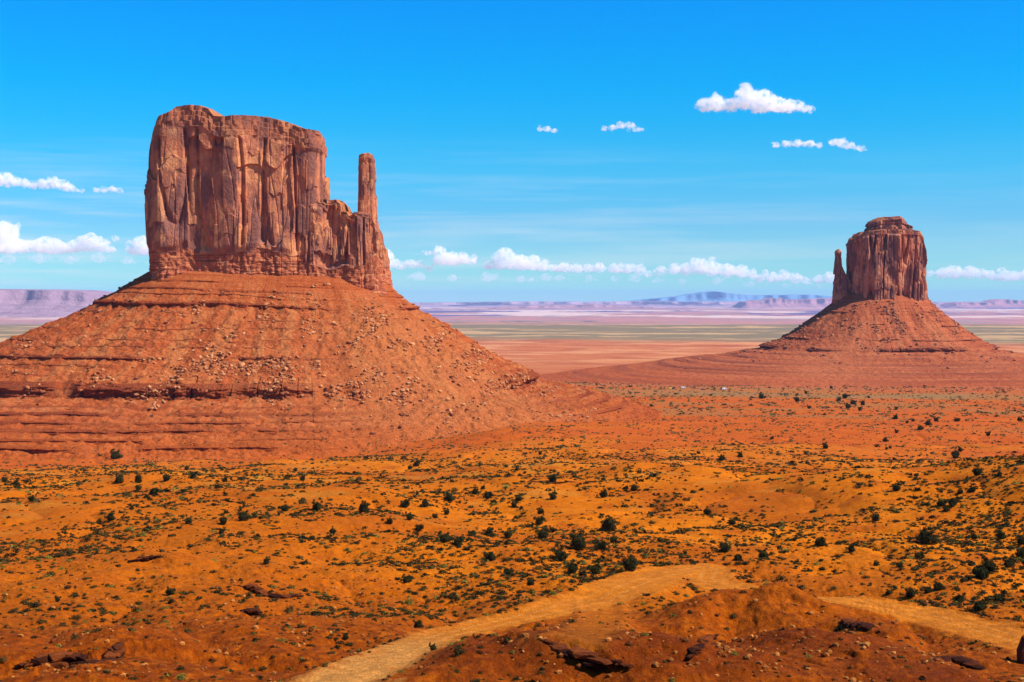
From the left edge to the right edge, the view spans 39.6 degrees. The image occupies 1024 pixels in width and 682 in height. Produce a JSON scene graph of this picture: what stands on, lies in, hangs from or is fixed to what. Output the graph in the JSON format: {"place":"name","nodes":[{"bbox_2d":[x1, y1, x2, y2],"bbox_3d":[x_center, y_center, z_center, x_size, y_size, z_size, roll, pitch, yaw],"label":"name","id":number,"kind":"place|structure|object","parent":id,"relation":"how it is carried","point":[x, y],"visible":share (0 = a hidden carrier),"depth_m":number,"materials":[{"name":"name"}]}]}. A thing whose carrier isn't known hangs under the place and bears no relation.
{"place":"outdoors","nodes":[
{"label":"outdoors","id":0,"kind":"place"},
{"bbox_2d":[0,280,598,448],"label":"rubble","id":1,"kind":"object","parent":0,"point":[274,388],"visible":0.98,"depth_m":981.81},
{"bbox_2d":[0,307,1023,681],"bbox_3d":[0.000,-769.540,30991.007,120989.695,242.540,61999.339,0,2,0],"label":"desert ground","id":2,"kind":"structure","parent":0,"point":[548,341],"depth_m":246.19,"materials":[{"name":"soil"}]},
{"bbox_2d":[0,656,6,661],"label":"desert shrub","id":3,"kind":"object","parent":2,"relation":"on","point":[3,659],"visible":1,"depth_m":115.60,"materials":[{"name":"beige plant"}]},
{"bbox_2d":[11,478,19,484],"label":"juniper tree","id":4,"kind":"object","parent":2,"relation":"on","point":[15,482],"visible":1,"depth_m":438.81,"materials":[{"name":"green plant"}]},
{"bbox_2d":[28,599,42,607],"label":"desert shrub","id":5,"kind":"object","parent":2,"relation":"on","point":[36,604],"visible":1,"depth_m":171.56,"materials":[{"name":"green plant"}]},
{"bbox_2d":[0,289,112,316],"bbox_3d":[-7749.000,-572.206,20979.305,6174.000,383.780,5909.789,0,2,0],"label":"mesa","id":6,"kind":"structure","parent":2,"relation":"on","point":[39,303],"depth_m":19640.52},
{"bbox_2d":[14,642,125,669],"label":"rock ledge","id":7,"kind":"object","parent":2,"relation":"on","point":[64,659],"visible":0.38,"depth_m":116.52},
{"bbox_2d":[71,614,80,619],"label":"desert shrub","id":8,"kind":"object","parent":2,"relation":"on","point":[76,616],"visible":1,"depth_m":164.82,"materials":[{"name":"green plant"}]},
{"bbox_2d":[103,510,115,520],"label":"juniper tree","id":9,"kind":"object","parent":2,"relation":"on","point":[109,516],"visible":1,"depth_m":304.90,"materials":[{"name":"green plant"}]},
{"bbox_2d":[110,448,122,458],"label":"juniper tree","id":10,"kind":"object","parent":2,"relation":"on","point":[115,454],"visible":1,"depth_m":829.63,"materials":[{"name":"green plant"}]},
{"bbox_2d":[115,473,123,482],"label":"juniper tree","id":11,"kind":"object","parent":2,"relation":"on","point":[119,478],"visible":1,"depth_m":439.18,"materials":[{"name":"green plant"}]},
{"bbox_2d":[134,473,141,482],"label":"juniper tree","id":12,"kind":"object","parent":2,"relation":"on","point":[138,479],"visible":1,"depth_m":437.74,"materials":[{"name":"green plant"}]},
{"bbox_2d":[128,555,163,561],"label":"rock ledge","id":13,"kind":"object","parent":2,"relation":"on","point":[145,558],"visible":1,"depth_m":211.65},
{"bbox_2d":[148,487,158,494],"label":"juniper tree","id":14,"kind":"object","parent":2,"relation":"on","point":[154,490],"visible":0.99,"depth_m":350.20,"materials":[{"name":"green plant"}]},
{"bbox_2d":[163,471,170,480],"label":"juniper tree","id":15,"kind":"object","parent":2,"relation":"on","point":[165,477],"visible":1,"depth_m":437.20,"materials":[{"name":"green plant"}]},
{"bbox_2d":[165,586,175,594],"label":"juniper tree","id":16,"kind":"object","parent":2,"relation":"on","point":[168,591],"visible":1,"depth_m":182.46,"materials":[{"name":"green plant"}]},
{"bbox_2d":[176,673,187,679],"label":"desert shrub","id":17,"kind":"object","parent":2,"relation":"on","point":[180,677],"visible":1,"depth_m":102.55,"materials":[{"name":"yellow plant"}]},
{"bbox_2d":[183,514,191,523],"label":"juniper tree","id":18,"kind":"object","parent":2,"relation":"on","point":[187,520],"visible":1,"depth_m":273.69,"materials":[{"name":"green plant"}]},
{"bbox_2d":[219,513,226,524],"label":"juniper tree","id":19,"kind":"object","parent":2,"relation":"on","point":[223,520],"visible":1,"depth_m":272.55,"materials":[{"name":"green plant"}]},
{"bbox_2d":[237,508,250,520],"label":"juniper tree","id":20,"kind":"object","parent":2,"relation":"on","point":[243,515],"visible":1,"depth_m":277.57,"materials":[{"name":"green plant"}]},
{"bbox_2d":[233,608,262,616],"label":"rock ledge","id":21,"kind":"object","parent":2,"relation":"on","point":[256,612],"visible":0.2,"depth_m":168.06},
{"bbox_2d":[263,557,270,564],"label":"juniper tree","id":22,"kind":"object","parent":2,"relation":"on","point":[266,560],"visible":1,"depth_m":205.64,"materials":[{"name":"green plant"}]},
{"bbox_2d":[236,584,303,598],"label":"rock ledge","id":23,"kind":"object","parent":2,"relation":"on","point":[255,588],"visible":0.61,"depth_m":181.46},
{"bbox_2d":[281,501,288,510],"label":"juniper tree","id":24,"kind":"object","parent":2,"relation":"on","point":[285,507],"visible":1,"depth_m":308.20,"materials":[{"name":"green plant"}]},
{"bbox_2d":[284,606,294,611],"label":"desert shrub","id":25,"kind":"object","parent":2,"relation":"on","point":[290,609],"visible":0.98,"depth_m":171.14,"materials":[{"name":"beige plant"}]},
{"bbox_2d":[312,499,322,510],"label":"juniper tree","id":26,"kind":"object","parent":2,"relation":"on","point":[316,506],"visible":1,"depth_m":301.47,"materials":[{"name":"green plant"}]},
{"bbox_2d":[0,105,665,461],"bbox_3d":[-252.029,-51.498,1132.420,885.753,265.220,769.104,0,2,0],"label":"sandstone butte","id":27,"kind":"object","parent":2,"relation":"on","point":[240,210],"visible":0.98,"depth_m":1026.96,"materials":[{"name":"stone"}]},
{"bbox_2d":[329,526,336,533],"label":"juniper tree","id":28,"kind":"object","parent":2,"relation":"on","point":[333,530],"visible":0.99,"depth_m":261.97,"materials":[{"name":"green plant"}]},
{"bbox_2d":[341,632,348,639],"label":"juniper tree","id":29,"kind":"object","parent":2,"relation":"on","point":[345,636],"visible":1,"depth_m":139.09,"materials":[{"name":"green plant"}]},
{"bbox_2d":[358,500,369,511],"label":"juniper tree","id":30,"kind":"object","parent":2,"relation":"on","point":[363,507],"visible":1,"depth_m":301.86,"materials":[{"name":"green plant"}]},
{"bbox_2d":[384,518,392,523],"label":"juniper tree","id":31,"kind":"object","parent":2,"relation":"on","point":[389,520],"visible":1,"depth_m":284.54,"materials":[{"name":"green plant"}]},
{"bbox_2d":[400,498,410,507],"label":"juniper tree","id":32,"kind":"object","parent":2,"relation":"on","point":[403,504],"visible":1,"depth_m":328.96,"materials":[{"name":"green plant"}]},
{"bbox_2d":[401,573,411,582],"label":"juniper tree","id":33,"kind":"object","parent":2,"relation":"on","point":[407,580],"visible":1,"depth_m":203.29,"materials":[{"name":"green plant"}]},
{"bbox_2d":[403,598,413,604],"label":"desert shrub","id":34,"kind":"object","parent":2,"relation":"on","point":[409,602],"visible":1,"depth_m":185.56,"materials":[{"name":"beige plant"}]},
{"bbox_2d":[405,511,412,519],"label":"juniper tree","id":35,"kind":"object","parent":2,"relation":"on","point":[409,516],"visible":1,"depth_m":291.02,"materials":[{"name":"green plant"}]},
{"bbox_2d":[412,620,423,627],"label":"juniper tree","id":36,"kind":"object","parent":2,"relation":"on","point":[418,624],"visible":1,"depth_m":154.70,"materials":[{"name":"green plant"}]},
{"bbox_2d":[414,524,423,530],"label":"juniper tree","id":37,"kind":"object","parent":2,"relation":"on","point":[419,527],"visible":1,"depth_m":283.75,"materials":[{"name":"green plant"}]},
{"bbox_2d":[419,498,428,506],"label":"juniper tree","id":38,"kind":"object","parent":2,"relation":"on","point":[424,503],"visible":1,"depth_m":331.26,"materials":[{"name":"green plant"}]},
{"bbox_2d":[429,642,436,650],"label":"juniper tree","id":39,"kind":"object","parent":2,"relation":"on","point":[432,647],"visible":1,"depth_m":115.06,"materials":[{"name":"green plant"}]},
{"bbox_2d":[437,531,451,542],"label":"juniper tree","id":40,"kind":"object","parent":2,"relation":"on","point":[446,538],"visible":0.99,"depth_m":247.13,"materials":[{"name":"green plant"}]},
{"bbox_2d":[443,492,455,500],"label":"juniper tree","id":41,"kind":"object","parent":2,"relation":"on","point":[449,496],"visible":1,"depth_m":348.00,"materials":[{"name":"green plant"}]},
{"bbox_2d":[451,534,463,545],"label":"juniper tree","id":42,"kind":"object","parent":2,"relation":"on","point":[457,541],"visible":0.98,"depth_m":245.50,"materials":[{"name":"green plant"}]},
{"bbox_2d":[453,648,465,654],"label":"desert shrub","id":43,"kind":"object","parent":2,"relation":"on","point":[456,651],"visible":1,"depth_m":103.20,"materials":[{"name":"green plant"}]},
{"bbox_2d":[470,486,480,493],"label":"juniper tree","id":44,"kind":"object","parent":2,"relation":"on","point":[474,490],"visible":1,"depth_m":364.37,"materials":[{"name":"green plant"}]},
{"bbox_2d":[472,588,483,594],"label":"desert shrub","id":45,"kind":"object","parent":2,"relation":"on","point":[481,592],"visible":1,"depth_m":189.66,"materials":[{"name":"green plant"}]},
{"bbox_2d":[483,491,492,497],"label":"juniper tree","id":46,"kind":"object","parent":2,"relation":"on","point":[488,494],"visible":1,"depth_m":356.35,"materials":[{"name":"green plant"}]},
{"bbox_2d":[483,527,493,535],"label":"juniper tree","id":47,"kind":"object","parent":2,"relation":"on","point":[488,532],"visible":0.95,"depth_m":271.96,"materials":[{"name":"green plant"}]},
{"bbox_2d":[483,551,494,560],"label":"juniper tree","id":48,"kind":"object","parent":2,"relation":"on","point":[489,556],"visible":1,"depth_m":221.76,"materials":[{"name":"green plant"}]},
{"bbox_2d":[503,527,511,537],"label":"juniper tree","id":49,"kind":"object","parent":2,"relation":"on","point":[507,534],"visible":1,"depth_m":270.38,"materials":[{"name":"green plant"}]},
{"bbox_2d":[503,567,514,574],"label":"juniper tree","id":50,"kind":"object","parent":2,"relation":"on","point":[510,571],"visible":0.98,"depth_m":204.13,"materials":[{"name":"green plant"}]},
{"bbox_2d":[0,381,1023,681],"bbox_3d":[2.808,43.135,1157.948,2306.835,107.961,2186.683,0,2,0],"label":"sagebrush","id":51,"kind":"object","parent":2,"relation":"on","point":[954,541],"visible":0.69,"depth_m":294.46,"materials":[{"name":"green plant"}]},
{"bbox_2d":[0,553,1023,681],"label":"loose stones","id":52,"kind":"object","parent":2,"relation":"on","point":[864,645],"visible":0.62,"depth_m":120.59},
{"bbox_2d":[514,493,521,500],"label":"juniper tree","id":53,"kind":"object","parent":2,"relation":"on","point":[518,497],"visible":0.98,"depth_m":351.17,"materials":[{"name":"green plant"}]},
{"bbox_2d":[533,514,544,524],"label":"juniper tree","id":54,"kind":"object","parent":2,"relation":"on","point":[538,521],"visible":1,"depth_m":301.16,"materials":[{"name":"green plant"}]},
{"bbox_2d":[536,506,543,513],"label":"juniper tree","id":55,"kind":"object","parent":2,"relation":"on","point":[540,510],"visible":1,"depth_m":331.24,"materials":[{"name":"green plant"}]},
{"bbox_2d":[535,525,550,538],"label":"juniper tree","id":56,"kind":"object","parent":2,"relation":"on","point":[542,534],"visible":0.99,"depth_m":269.54,"materials":[{"name":"green plant"}]},
{"bbox_2d":[512,481,573,483],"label":"rock ledge","id":57,"kind":"object","parent":2,"relation":"on","point":[550,482],"visible":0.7,"depth_m":376.33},
{"bbox_2d":[548,489,557,499],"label":"juniper tree","id":58,"kind":"object","parent":2,"relation":"on","point":[552,496],"visible":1,"depth_m":351.22,"materials":[{"name":"green plant"}]},
{"bbox_2d":[548,473,558,481],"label":"juniper tree","id":59,"kind":"object","parent":2,"relation":"on","point":[553,478],"visible":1,"depth_m":377.52,"materials":[{"name":"green plant"}]},
{"bbox_2d":[551,546,568,559],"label":"juniper tree","id":60,"kind":"object","parent":2,"relation":"on","point":[560,554],"visible":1,"depth_m":229.50,"materials":[{"name":"green plant"}]},
{"bbox_2d":[567,560,579,572],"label":"juniper tree","id":61,"kind":"object","parent":2,"relation":"on","point":[572,567],"visible":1,"depth_m":209.59,"materials":[{"name":"green plant"}]},
{"bbox_2d":[568,529,585,549],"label":"juniper tree","id":62,"kind":"object","parent":2,"relation":"on","point":[578,543],"visible":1,"depth_m":239.28,"materials":[{"name":"green plant"}]},
{"bbox_2d":[579,577,590,582],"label":"desert shrub","id":63,"kind":"object","parent":2,"relation":"on","point":[585,580],"visible":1,"depth_m":192.78,"materials":[{"name":"green plant"}]},
{"bbox_2d":[541,640,633,671],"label":"rock ledge","id":64,"kind":"object","parent":2,"relation":"on","point":[592,660],"visible":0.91,"depth_m":99.63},
{"bbox_2d":[587,561,601,573],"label":"juniper tree","id":65,"kind":"object","parent":2,"relation":"on","point":[593,569],"visible":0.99,"depth_m":212.38,"materials":[{"name":"green plant"}]},
{"bbox_2d":[594,541,606,549],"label":"juniper tree","id":66,"kind":"object","parent":2,"relation":"on","point":[601,545],"visible":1,"depth_m":241.42,"materials":[{"name":"green plant"}]},
{"bbox_2d":[599,488,609,497],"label":"juniper tree","id":67,"kind":"object","parent":2,"relation":"on","point":[604,493],"visible":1,"depth_m":353.97,"materials":[{"name":"green plant"}]},
{"bbox_2d":[600,516,616,531],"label":"juniper tree","id":68,"kind":"object","parent":2,"relation":"on","point":[608,524],"visible":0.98,"depth_m":289.97,"materials":[{"name":"green plant"}]},
{"bbox_2d":[621,548,637,570],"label":"juniper tree","id":69,"kind":"object","parent":2,"relation":"on","point":[631,564],"visible":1,"depth_m":210.99,"materials":[{"name":"green plant"}]},
{"bbox_2d":[630,482,638,490],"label":"juniper tree","id":70,"kind":"object","parent":2,"relation":"on","point":[633,487],"visible":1,"depth_m":361.61,"materials":[{"name":"green plant"}]},
{"bbox_2d":[685,634,718,658],"bbox_3d":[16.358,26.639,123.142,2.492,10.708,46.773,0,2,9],"label":"rock ledge","id":71,"kind":"object","parent":2,"relation":"on","point":[694,650],"visible":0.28,"depth_m":102.27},
{"bbox_2d":[703,506,711,513],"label":"juniper tree","id":72,"kind":"object","parent":2,"relation":"on","point":[707,511],"visible":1,"depth_m":316.70,"materials":[{"name":"green plant"}]},
{"bbox_2d":[719,539,731,551],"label":"juniper tree","id":73,"kind":"object","parent":2,"relation":"on","point":[725,547],"visible":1,"depth_m":238.76,"materials":[{"name":"green plant"}]},
{"bbox_2d":[733,554,741,560],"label":"juniper tree","id":74,"kind":"object","parent":2,"relation":"on","point":[737,557],"visible":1,"depth_m":226.91,"materials":[{"name":"green plant"}]},
{"bbox_2d":[757,547,768,557],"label":"juniper tree","id":75,"kind":"object","parent":2,"relation":"on","point":[762,553],"visible":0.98,"depth_m":230.48,"materials":[{"name":"green plant"}]},
{"bbox_2d":[539,216,1023,387],"bbox_3d":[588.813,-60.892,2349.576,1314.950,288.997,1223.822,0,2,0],"label":"sandstone butte","id":76,"kind":"object","parent":2,"relation":"on","point":[886,259],"visible":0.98,"depth_m":2232.20,"materials":[{"name":"stone"}]},
{"bbox_2d":[569,300,1023,385],"bbox_3d":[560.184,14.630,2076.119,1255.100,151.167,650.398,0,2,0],"label":"rubble","id":77,"kind":"object","parent":2,"relation":"on","point":[895,310],"visible":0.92,"depth_m":2265.19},
{"bbox_2d":[812,536,827,545],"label":"juniper tree","id":78,"kind":"object","parent":2,"relation":"on","point":[820,541],"visible":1,"depth_m":245.83,"materials":[{"name":"green plant"}]},
{"bbox_2d":[732,298,945,307],"bbox_3d":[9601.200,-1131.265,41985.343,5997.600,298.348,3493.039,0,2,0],"label":"mesa","id":79,"kind":"structure","parent":2,"relation":"on","point":[793,303],"depth_m":41149.83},
{"bbox_2d":[845,543,855,551],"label":"juniper tree","id":80,"kind":"object","parent":2,"relation":"on","point":[850,548],"visible":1,"depth_m":238.28,"materials":[{"name":"green plant"}]},
{"bbox_2d":[838,618,876,631],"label":"rock ledge","id":81,"kind":"object","parent":2,"relation":"on","point":[851,623],"visible":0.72,"depth_m":138.56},
{"bbox_2d":[869,509,879,520],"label":"juniper tree","id":82,"kind":"object","parent":2,"relation":"on","point":[876,517],"visible":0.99,"depth_m":293.62,"materials":[{"name":"green plant"}]},
{"bbox_2d":[891,480,900,490],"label":"juniper tree","id":83,"kind":"object","parent":2,"relation":"on","point":[896,487],"visible":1,"depth_m":318.34,"materials":[{"name":"green plant"}]},
{"bbox_2d":[905,587,917,597],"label":"juniper tree","id":84,"kind":"object","parent":2,"relation":"on","point":[910,593],"visible":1,"depth_m":193.10,"materials":[{"name":"green plant"}]},
{"bbox_2d":[914,552,924,557],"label":"juniper tree","id":85,"kind":"object","parent":2,"relation":"on","point":[917,554],"visible":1,"depth_m":225.51,"materials":[{"name":"green plant"}]},
{"bbox_2d":[914,526,938,543],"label":"juniper tree","id":86,"kind":"object","parent":2,"relation":"on","point":[925,537],"visible":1,"depth_m":241.90,"materials":[{"name":"green plant"}]},
{"bbox_2d":[923,586,930,592],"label":"juniper tree","id":87,"kind":"object","parent":2,"relation":"on","point":[927,590],"visible":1,"depth_m":194.21,"materials":[{"name":"green plant"}]},
{"bbox_2d":[930,601,941,606],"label":"desert shrub","id":88,"kind":"object","parent":2,"relation":"on","point":[936,605],"visible":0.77,"depth_m":174.85,"materials":[{"name":"green plant"}]},
{"bbox_2d":[933,581,945,589],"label":"juniper tree","id":89,"kind":"object","parent":2,"relation":"on","point":[937,585],"visible":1,"depth_m":194.93,"materials":[{"name":"green plant"}]},
{"bbox_2d":[936,498,946,505],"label":"juniper tree","id":90,"kind":"object","parent":2,"relation":"on","point":[940,502],"visible":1,"depth_m":299.87,"materials":[{"name":"green plant"}]},
{"bbox_2d":[920,654,985,669],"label":"rock ledge","id":91,"kind":"object","parent":2,"relation":"on","point":[971,663],"visible":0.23,"depth_m":120.21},
{"bbox_2d":[947,497,958,505],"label":"juniper tree","id":92,"kind":"object","parent":2,"relation":"on","point":[952,502],"visible":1,"depth_m":298.26,"materials":[{"name":"green plant"}]},
{"bbox_2d":[952,592,965,603],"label":"juniper tree","id":93,"kind":"object","parent":2,"relation":"on","point":[959,598],"visible":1,"depth_m":184.38,"materials":[{"name":"green plant"}]},
{"bbox_2d":[970,532,977,538],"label":"juniper tree","id":94,"kind":"object","parent":2,"relation":"on","point":[973,536],"visible":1,"depth_m":258.15,"materials":[{"name":"green plant"}]},
{"bbox_2d":[971,464,982,475],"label":"juniper tree","id":95,"kind":"object","parent":2,"relation":"on","point":[976,471],"visible":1,"depth_m":328.22,"materials":[{"name":"green plant"}]},
{"bbox_2d":[971,596,987,610],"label":"juniper tree","id":96,"kind":"object","parent":2,"relation":"on","point":[979,605],"visible":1,"depth_m":170.95,"materials":[{"name":"green plant"}]},
{"bbox_2d":[972,566,988,579],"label":"juniper tree","id":97,"kind":"object","parent":2,"relation":"on","point":[982,573],"visible":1,"depth_m":202.28,"materials":[{"name":"green plant"}]},
{"bbox_2d":[939,299,1023,307],"bbox_3d":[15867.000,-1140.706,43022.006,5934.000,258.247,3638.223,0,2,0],"label":"mesa","id":98,"kind":"structure","parent":2,"relation":"on","point":[998,303],"depth_m":42181.42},
{"bbox_2d":[978,555,997,570],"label":"juniper tree","id":99,"kind":"object","parent":2,"relation":"on","point":[990,564],"visible":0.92,"depth_m":206.35,"materials":[{"name":"green plant"}]},
{"bbox_2d":[993,594,1005,601],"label":"juniper tree","id":100,"kind":"object","parent":2,"relation":"on","point":[999,597],"visible":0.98,"depth_m":183.61,"materials":[{"name":"green plant"}]},
{"bbox_2d":[995,531,1005,538],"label":"juniper tree","id":101,"kind":"object","parent":2,"relation":"on","point":[1001,535],"visible":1,"depth_m":256.53,"materials":[{"name":"green plant"}]},
{"bbox_2d":[1002,556,1015,567],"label":"juniper tree","id":102,"kind":"object","parent":2,"relation":"on","point":[1009,563],"visible":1,"depth_m":212.72,"materials":[{"name":"green plant"}]},
{"bbox_2d":[1014,547,1023,558],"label":"juniper tree","id":103,"kind":"object","parent":2,"relation":"on","point":[1019,553],"visible":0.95,"depth_m":225.97,"materials":[{"name":"green plant"}]},
{"bbox_2d":[1015,531,1023,543],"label":"juniper tree","id":104,"kind":"object","parent":2,"relation":"on","point":[1019,539],"visible":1,"depth_m":250.31,"materials":[{"name":"green plant"}]},
{"bbox_2d":[1017,635,1023,663],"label":"standing rock","id":105,"kind":"object","parent":2,"relation":"on","point":[1020,653],"visible":1,"depth_m":122.04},
{"bbox_2d":[0,0,1023,301],"label":"sky","id":106,"kind":"structure","parent":0,"point":[522,150],"materials":[{"name":"blue"}]},
{"bbox_2d":[483,304,679,309],"bbox_3d":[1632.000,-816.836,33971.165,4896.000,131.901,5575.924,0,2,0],"label":"hills","id":107,"kind":"structure","parent":0,"point":[576,307],"depth_m":32571.88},
{"bbox_2d":[410,301,947,306],"bbox_3d":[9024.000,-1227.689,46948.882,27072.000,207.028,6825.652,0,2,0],"label":"hills","id":108,"kind":"structure","parent":0,"point":[622,303],"depth_m":45446.86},
{"bbox_2d":[631,291,831,301],"bbox_3d":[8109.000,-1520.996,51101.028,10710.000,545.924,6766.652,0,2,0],"label":"mountain","id":109,"kind":"structure","parent":0,"point":[709,296],"depth_m":49591.75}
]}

